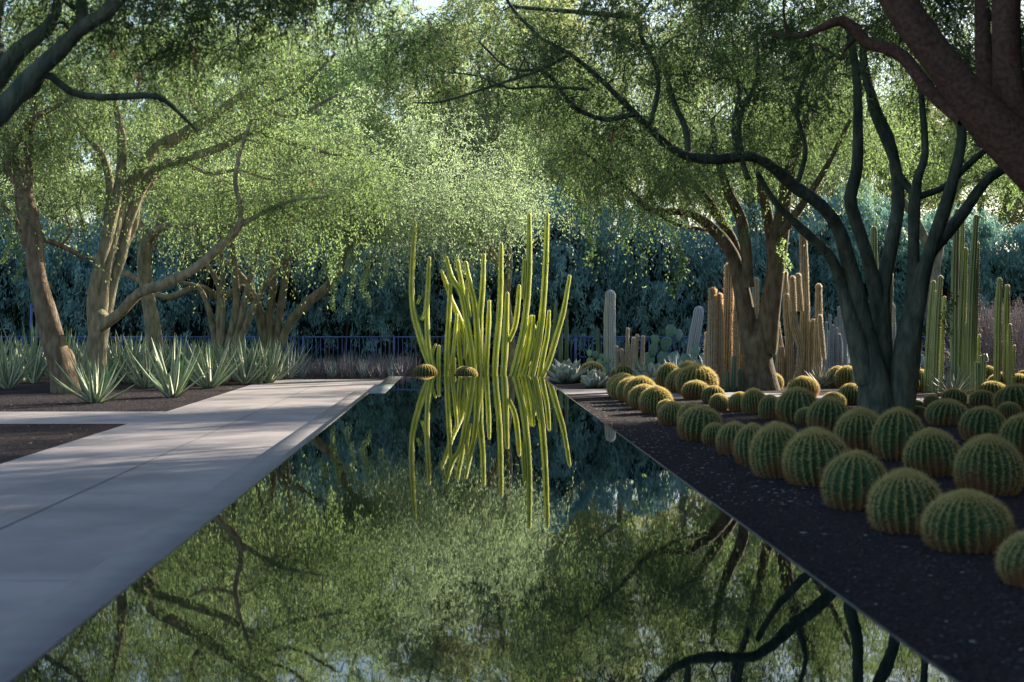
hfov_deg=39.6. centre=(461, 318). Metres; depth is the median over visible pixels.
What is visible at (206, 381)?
aloe
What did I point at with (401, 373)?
aloe
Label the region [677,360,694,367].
barrel cactus
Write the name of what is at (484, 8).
tree
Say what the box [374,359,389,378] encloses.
aloe
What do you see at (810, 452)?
barrel cactus
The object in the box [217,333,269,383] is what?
aloe
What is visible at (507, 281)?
palo verde tree
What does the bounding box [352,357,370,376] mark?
aloe
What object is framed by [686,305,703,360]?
saguaro
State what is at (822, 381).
agave
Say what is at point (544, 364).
ground
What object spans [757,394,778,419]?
barrel cactus
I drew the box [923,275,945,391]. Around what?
columnar cactus
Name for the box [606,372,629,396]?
barrel cactus
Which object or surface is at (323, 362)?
aloe
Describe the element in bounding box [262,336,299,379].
aloe
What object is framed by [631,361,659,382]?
agave
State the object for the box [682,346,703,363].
prickly pear
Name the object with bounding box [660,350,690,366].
agave
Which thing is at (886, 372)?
palo verde tree
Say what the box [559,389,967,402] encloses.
cross path
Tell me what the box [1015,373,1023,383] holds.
barrel cactus
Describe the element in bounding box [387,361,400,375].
aloe
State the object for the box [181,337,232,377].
aloe
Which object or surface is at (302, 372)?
aloe
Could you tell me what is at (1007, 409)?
barrel cactus
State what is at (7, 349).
aloe
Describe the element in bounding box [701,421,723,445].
barrel cactus
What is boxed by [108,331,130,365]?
aloe
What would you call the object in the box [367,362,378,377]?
aloe
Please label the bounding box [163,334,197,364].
aloe
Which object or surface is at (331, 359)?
aloe
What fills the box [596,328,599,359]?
columnar cactus
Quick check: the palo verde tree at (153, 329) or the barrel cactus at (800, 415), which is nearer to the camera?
the barrel cactus at (800, 415)
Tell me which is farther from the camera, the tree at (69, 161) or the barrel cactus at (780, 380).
the tree at (69, 161)
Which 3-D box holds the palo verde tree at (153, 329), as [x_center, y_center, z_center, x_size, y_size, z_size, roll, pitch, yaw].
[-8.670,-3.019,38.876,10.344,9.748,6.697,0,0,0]
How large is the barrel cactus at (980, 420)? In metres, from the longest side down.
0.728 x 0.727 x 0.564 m
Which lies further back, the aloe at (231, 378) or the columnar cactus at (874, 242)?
the aloe at (231, 378)
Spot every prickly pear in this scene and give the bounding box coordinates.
[582,349,619,374]
[637,324,683,367]
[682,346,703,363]
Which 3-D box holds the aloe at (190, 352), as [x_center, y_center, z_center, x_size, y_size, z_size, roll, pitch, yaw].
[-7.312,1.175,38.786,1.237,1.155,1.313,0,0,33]
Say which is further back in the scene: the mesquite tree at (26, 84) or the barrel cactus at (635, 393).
the barrel cactus at (635, 393)
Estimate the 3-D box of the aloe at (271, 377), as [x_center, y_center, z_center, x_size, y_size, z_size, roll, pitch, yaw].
[-5.053,1.100,37.357,1.491,1.314,1.582,0,0,9]
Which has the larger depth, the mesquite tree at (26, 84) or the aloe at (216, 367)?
the aloe at (216, 367)
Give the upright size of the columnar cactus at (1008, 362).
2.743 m
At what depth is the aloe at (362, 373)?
40.39 m
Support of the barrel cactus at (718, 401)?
on the gravel bed
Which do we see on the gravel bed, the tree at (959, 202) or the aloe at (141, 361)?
the aloe at (141, 361)
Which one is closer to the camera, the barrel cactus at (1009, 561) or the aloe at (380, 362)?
the barrel cactus at (1009, 561)
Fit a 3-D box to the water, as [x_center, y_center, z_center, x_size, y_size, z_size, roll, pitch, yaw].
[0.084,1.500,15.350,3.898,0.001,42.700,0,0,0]
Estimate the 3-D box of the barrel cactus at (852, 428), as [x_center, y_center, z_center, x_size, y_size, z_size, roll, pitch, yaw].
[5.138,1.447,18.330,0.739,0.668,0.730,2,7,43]
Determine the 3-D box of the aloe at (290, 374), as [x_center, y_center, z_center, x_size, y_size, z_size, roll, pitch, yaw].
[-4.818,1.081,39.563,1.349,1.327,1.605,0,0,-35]
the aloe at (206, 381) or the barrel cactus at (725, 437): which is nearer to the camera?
the barrel cactus at (725, 437)
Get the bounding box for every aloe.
[0,330,29,368]
[0,331,40,388]
[2,320,64,382]
[7,338,30,360]
[7,338,30,380]
[30,349,49,378]
[37,326,85,359]
[51,353,137,402]
[71,339,80,371]
[107,332,143,379]
[107,339,151,382]
[107,344,132,382]
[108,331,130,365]
[110,335,177,387]
[114,332,144,374]
[130,336,213,397]
[146,334,181,383]
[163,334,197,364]
[165,337,191,369]
[169,339,211,383]
[175,344,211,363]
[178,339,244,388]
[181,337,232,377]
[204,336,238,382]
[205,338,238,375]
[213,340,256,380]
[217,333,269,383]
[237,343,264,371]
[243,337,294,382]
[243,342,275,383]
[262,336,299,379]
[264,336,310,378]
[290,350,307,376]
[295,355,309,374]
[296,361,311,378]
[300,355,317,375]
[303,352,318,370]
[305,359,320,377]
[311,360,321,376]
[315,354,329,373]
[315,360,329,377]
[322,355,333,376]
[324,351,337,369]
[324,360,336,378]
[329,358,339,375]
[335,358,347,377]
[338,354,349,375]
[340,351,362,366]
[341,350,357,367]
[342,358,359,377]
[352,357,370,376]
[355,358,369,377]
[362,352,378,363]
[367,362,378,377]
[373,355,387,375]
[374,350,386,367]
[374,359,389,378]
[382,352,394,370]
[382,354,396,375]
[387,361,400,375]
[389,352,407,375]
[392,358,409,375]
[396,354,413,373]
[404,356,416,375]
[410,356,424,368]
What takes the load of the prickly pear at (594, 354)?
on the gravel bed
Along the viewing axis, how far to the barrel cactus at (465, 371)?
39.63 m
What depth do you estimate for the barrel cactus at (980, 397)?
27.13 m
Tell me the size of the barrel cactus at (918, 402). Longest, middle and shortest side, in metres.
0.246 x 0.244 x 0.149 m
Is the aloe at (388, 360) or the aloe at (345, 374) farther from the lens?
the aloe at (388, 360)
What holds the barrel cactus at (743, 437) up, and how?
on the gravel bed
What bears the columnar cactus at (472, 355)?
on the gravel bed
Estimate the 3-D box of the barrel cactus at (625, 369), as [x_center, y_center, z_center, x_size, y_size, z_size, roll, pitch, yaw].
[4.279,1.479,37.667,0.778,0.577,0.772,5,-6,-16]
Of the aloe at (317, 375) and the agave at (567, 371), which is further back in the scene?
the aloe at (317, 375)
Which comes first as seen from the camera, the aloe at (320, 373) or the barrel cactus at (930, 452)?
the barrel cactus at (930, 452)
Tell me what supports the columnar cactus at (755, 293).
on the gravel bed
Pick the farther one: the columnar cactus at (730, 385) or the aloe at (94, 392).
the columnar cactus at (730, 385)
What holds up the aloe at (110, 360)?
on the gravel bed
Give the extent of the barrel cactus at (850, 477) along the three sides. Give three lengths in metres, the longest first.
0.676 x 0.675 x 0.602 m
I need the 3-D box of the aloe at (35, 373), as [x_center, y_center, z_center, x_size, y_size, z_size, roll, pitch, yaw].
[-11.201,0.758,37.517,1.503,1.999,1.213,0,0,26]
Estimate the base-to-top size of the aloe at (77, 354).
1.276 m
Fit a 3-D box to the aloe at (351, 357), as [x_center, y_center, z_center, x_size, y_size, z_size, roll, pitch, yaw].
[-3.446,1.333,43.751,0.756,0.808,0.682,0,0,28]
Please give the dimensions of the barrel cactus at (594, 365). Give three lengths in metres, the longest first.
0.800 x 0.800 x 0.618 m
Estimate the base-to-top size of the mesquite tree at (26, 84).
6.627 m
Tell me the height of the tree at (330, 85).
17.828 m
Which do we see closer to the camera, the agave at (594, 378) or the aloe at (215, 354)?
the agave at (594, 378)
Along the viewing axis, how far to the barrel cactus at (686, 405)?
21.84 m
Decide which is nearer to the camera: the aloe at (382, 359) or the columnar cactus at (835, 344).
the columnar cactus at (835, 344)
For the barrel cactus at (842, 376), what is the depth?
34.89 m
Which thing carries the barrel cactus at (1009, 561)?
on the gravel bed
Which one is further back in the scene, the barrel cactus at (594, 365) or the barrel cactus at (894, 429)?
the barrel cactus at (594, 365)
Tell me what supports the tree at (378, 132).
on the ground
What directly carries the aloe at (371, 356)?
on the gravel bed
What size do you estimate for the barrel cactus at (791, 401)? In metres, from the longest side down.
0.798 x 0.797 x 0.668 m
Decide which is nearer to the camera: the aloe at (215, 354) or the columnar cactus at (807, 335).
the columnar cactus at (807, 335)
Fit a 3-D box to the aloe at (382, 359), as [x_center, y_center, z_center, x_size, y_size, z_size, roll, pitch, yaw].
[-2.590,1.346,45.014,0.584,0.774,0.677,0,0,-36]
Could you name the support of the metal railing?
on the gravel bed
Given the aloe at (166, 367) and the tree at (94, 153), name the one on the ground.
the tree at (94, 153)
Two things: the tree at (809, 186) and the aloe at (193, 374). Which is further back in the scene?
the tree at (809, 186)
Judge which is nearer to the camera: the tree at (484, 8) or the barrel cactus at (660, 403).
the barrel cactus at (660, 403)
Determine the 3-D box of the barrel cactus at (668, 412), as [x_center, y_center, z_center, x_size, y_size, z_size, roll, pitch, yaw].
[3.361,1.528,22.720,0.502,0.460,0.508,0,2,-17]
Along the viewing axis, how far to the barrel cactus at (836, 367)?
35.54 m
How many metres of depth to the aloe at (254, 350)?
41.97 m
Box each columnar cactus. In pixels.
[408,222,440,375]
[440,243,503,375]
[500,213,571,377]
[548,301,568,371]
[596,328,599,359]
[703,263,743,387]
[724,355,741,390]
[752,277,759,318]
[775,233,825,384]
[823,306,846,373]
[870,226,877,267]
[890,276,893,328]
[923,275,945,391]
[950,208,980,393]
[974,353,988,390]
[993,278,1015,385]
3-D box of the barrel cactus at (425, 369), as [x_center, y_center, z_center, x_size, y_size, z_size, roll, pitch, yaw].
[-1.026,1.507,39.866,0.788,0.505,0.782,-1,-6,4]
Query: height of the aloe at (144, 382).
1.386 m
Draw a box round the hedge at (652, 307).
[0,177,1023,363]
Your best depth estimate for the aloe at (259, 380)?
36.93 m
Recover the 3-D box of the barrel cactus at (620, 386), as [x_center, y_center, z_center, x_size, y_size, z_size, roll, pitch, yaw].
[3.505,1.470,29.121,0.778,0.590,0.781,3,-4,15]
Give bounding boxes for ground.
[314,363,949,364]
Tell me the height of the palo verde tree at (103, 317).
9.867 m
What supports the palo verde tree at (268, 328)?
on the gravel bed
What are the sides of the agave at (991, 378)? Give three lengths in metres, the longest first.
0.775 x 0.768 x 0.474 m
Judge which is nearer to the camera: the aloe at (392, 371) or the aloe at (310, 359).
the aloe at (392, 371)
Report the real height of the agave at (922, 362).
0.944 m
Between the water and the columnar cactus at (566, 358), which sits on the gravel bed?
the columnar cactus at (566, 358)
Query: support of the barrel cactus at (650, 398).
on the gravel bed
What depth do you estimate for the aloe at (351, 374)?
40.55 m
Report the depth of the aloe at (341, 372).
40.59 m
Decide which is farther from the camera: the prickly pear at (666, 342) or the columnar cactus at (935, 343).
the prickly pear at (666, 342)
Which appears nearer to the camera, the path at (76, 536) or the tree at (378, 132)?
the path at (76, 536)
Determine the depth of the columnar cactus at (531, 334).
40.79 m
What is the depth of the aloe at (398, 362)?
41.23 m
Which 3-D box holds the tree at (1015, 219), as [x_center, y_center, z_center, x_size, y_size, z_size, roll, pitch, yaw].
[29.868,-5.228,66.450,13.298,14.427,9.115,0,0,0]
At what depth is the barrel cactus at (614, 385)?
30.03 m
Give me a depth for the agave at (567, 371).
37.16 m
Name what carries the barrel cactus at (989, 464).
on the gravel bed
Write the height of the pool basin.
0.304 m
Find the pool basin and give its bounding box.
[0,376,958,681]
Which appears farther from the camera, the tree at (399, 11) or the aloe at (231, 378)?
the tree at (399, 11)
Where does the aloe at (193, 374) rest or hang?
on the gravel bed
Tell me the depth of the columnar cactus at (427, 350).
40.61 m
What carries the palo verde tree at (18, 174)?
on the gravel bed
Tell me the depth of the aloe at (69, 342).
40.51 m
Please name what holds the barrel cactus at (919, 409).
on the gravel bed
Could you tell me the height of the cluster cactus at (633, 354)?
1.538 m
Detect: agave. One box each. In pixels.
[546,358,589,382]
[580,368,608,387]
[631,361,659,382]
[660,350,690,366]
[804,365,834,386]
[847,347,851,365]
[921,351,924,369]
[924,362,986,393]
[987,372,1015,384]
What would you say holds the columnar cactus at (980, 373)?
on the gravel bed
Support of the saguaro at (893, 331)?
on the gravel bed
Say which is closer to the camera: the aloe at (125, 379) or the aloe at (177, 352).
the aloe at (125, 379)
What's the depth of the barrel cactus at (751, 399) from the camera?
25.30 m
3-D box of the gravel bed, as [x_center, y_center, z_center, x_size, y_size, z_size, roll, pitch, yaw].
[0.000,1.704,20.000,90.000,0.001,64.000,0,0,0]
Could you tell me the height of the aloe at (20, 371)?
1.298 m
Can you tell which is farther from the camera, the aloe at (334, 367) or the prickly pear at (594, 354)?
the prickly pear at (594, 354)
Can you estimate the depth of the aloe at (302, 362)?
41.22 m
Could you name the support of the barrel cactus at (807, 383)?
on the gravel bed
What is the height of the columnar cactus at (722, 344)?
3.241 m
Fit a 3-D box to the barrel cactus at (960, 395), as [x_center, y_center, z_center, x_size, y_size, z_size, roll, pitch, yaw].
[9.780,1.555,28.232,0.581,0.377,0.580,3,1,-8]
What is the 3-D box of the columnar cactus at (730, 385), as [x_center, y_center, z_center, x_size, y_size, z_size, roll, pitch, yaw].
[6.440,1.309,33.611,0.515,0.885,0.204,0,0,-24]
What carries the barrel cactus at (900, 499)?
on the gravel bed
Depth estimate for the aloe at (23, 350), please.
42.97 m
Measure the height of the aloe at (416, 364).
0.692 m
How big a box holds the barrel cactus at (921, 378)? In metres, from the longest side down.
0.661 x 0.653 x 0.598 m
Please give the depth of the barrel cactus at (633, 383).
28.00 m
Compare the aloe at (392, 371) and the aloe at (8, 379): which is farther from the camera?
the aloe at (392, 371)
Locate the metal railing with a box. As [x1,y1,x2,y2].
[0,303,1020,366]
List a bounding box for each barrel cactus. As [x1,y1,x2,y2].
[412,363,437,375]
[455,366,477,375]
[579,361,605,374]
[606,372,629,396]
[609,364,632,377]
[609,374,633,398]
[614,376,634,400]
[622,375,655,404]
[627,383,652,408]
[638,385,673,413]
[655,362,678,387]
[656,399,671,414]
[657,401,681,425]
[664,367,682,392]
[674,363,719,393]
[675,401,698,424]
[676,404,724,441]
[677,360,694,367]
[681,380,707,399]
[700,385,725,402]
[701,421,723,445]
[709,393,727,410]
[714,420,744,455]
[726,391,744,411]
[732,422,762,465]
[740,388,765,413]
[747,420,797,478]
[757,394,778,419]
[774,386,816,422]
[776,373,783,388]
[780,425,849,486]
[786,375,820,396]
[793,406,810,424]
[805,396,849,433]
[819,448,889,510]
[823,391,846,404]
[827,365,842,385]
[833,365,852,387]
[833,405,880,451]
[836,383,857,404]
[864,466,944,534]
[869,405,925,460]
[901,426,960,477]
[914,405,925,413]
[915,400,923,405]
[917,488,1016,554]
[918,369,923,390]
[922,397,967,426]
[923,394,939,404]
[940,387,967,404]
[951,432,1023,495]
[956,405,1005,440]
[967,389,994,407]
[977,380,1004,394]
[986,365,993,381]
[990,383,1023,411]
[993,529,1023,587]
[997,401,1022,417]
[998,412,1023,453]
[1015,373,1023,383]
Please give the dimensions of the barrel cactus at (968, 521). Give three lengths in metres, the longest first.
0.725 x 0.725 x 0.515 m
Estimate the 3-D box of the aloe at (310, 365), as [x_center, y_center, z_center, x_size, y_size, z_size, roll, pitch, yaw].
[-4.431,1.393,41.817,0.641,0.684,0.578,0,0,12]
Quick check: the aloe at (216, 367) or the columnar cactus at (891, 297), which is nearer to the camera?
the columnar cactus at (891, 297)
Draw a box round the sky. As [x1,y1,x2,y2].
[0,0,1023,253]
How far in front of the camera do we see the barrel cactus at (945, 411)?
22.48 m
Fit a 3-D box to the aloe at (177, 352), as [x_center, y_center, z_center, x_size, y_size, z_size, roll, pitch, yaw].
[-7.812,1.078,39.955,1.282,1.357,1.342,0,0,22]
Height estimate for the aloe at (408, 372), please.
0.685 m
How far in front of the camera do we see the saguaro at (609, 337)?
44.74 m
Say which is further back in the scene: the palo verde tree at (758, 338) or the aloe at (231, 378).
the aloe at (231, 378)
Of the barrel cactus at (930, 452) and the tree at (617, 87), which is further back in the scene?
the tree at (617, 87)
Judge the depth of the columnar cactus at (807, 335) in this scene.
36.35 m
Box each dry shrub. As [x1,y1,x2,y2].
[921,296,1023,373]
[985,296,1023,370]
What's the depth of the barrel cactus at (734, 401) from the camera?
25.94 m
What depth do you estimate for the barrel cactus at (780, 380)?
34.26 m
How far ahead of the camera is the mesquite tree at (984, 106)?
14.67 m
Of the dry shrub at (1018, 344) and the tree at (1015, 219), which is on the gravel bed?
the dry shrub at (1018, 344)
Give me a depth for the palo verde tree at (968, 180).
48.90 m
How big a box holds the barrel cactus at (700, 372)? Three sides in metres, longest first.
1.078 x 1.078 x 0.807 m
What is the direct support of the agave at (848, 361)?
on the gravel bed
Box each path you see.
[0,379,384,630]
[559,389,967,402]
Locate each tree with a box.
[0,0,188,392]
[0,0,238,248]
[0,0,482,198]
[0,3,113,245]
[0,55,327,359]
[17,0,428,389]
[83,0,387,232]
[121,98,420,359]
[155,83,531,367]
[171,0,460,201]
[232,0,511,254]
[292,0,590,255]
[324,0,1023,415]
[362,0,630,233]
[363,103,578,371]
[416,0,695,233]
[472,4,944,390]
[499,0,786,235]
[501,89,846,243]
[541,0,1023,192]
[614,0,880,249]
[766,0,976,232]
[810,18,1023,328]
[868,0,1023,243]
[968,147,1023,248]
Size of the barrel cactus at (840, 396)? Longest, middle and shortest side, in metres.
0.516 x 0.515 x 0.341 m
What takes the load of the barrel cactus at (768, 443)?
on the gravel bed
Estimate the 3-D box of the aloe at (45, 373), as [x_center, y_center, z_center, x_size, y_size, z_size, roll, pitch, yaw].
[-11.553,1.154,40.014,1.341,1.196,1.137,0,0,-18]
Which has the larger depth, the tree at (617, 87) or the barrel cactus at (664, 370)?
the tree at (617, 87)
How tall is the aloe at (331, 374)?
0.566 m
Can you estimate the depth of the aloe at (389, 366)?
41.84 m
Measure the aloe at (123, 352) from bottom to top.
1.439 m
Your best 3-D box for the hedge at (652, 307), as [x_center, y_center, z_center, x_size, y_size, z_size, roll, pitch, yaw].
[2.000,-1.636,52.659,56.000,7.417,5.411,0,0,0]
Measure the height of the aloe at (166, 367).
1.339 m
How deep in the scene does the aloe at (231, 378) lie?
38.35 m
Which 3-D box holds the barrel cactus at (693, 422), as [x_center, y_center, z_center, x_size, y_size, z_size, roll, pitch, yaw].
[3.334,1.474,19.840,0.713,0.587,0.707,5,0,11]
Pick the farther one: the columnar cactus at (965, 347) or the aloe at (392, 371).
the aloe at (392, 371)
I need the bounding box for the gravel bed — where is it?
[0,365,1023,681]
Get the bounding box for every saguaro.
[603,290,615,370]
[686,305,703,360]
[892,303,895,346]
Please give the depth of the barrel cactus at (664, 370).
34.91 m
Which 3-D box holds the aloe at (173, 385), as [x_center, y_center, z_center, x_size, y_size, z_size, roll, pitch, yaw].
[-6.305,1.031,30.692,1.639,1.453,1.776,0,0,-24]
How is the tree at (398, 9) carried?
on the ground
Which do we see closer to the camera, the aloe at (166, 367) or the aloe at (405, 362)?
the aloe at (166, 367)
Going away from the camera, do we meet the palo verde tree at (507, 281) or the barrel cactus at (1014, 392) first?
the barrel cactus at (1014, 392)
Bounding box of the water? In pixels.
[12,376,953,681]
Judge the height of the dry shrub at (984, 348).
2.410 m
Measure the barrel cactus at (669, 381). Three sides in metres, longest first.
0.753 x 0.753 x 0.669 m
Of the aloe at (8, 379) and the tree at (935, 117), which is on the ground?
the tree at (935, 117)
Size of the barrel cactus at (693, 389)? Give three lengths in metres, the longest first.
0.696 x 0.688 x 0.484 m
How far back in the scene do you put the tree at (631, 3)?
85.89 m
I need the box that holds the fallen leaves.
[1,385,356,551]
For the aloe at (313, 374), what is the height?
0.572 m
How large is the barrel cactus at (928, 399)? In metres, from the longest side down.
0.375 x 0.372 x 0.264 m
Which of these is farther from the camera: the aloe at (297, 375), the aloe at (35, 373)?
the aloe at (297, 375)
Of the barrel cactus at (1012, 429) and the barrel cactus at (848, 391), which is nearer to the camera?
the barrel cactus at (1012, 429)
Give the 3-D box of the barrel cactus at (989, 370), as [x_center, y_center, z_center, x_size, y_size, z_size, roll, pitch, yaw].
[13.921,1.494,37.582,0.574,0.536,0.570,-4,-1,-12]
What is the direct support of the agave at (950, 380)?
on the gravel bed
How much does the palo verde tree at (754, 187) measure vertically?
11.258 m
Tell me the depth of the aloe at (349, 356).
45.04 m
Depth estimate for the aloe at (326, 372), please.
41.41 m
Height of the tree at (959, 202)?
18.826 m
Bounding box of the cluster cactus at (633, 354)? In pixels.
[614,328,644,372]
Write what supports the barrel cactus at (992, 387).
on the gravel bed
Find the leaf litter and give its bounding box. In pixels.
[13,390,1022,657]
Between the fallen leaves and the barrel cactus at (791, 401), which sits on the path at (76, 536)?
the fallen leaves
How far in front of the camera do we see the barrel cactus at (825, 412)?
21.07 m
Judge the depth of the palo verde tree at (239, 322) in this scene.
41.42 m
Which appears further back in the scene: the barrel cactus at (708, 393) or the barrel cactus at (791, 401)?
the barrel cactus at (708, 393)
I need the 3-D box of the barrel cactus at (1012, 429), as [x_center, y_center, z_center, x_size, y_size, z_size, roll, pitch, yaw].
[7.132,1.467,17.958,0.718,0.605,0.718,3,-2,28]
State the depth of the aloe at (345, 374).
41.94 m
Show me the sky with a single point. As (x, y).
(436, 2)

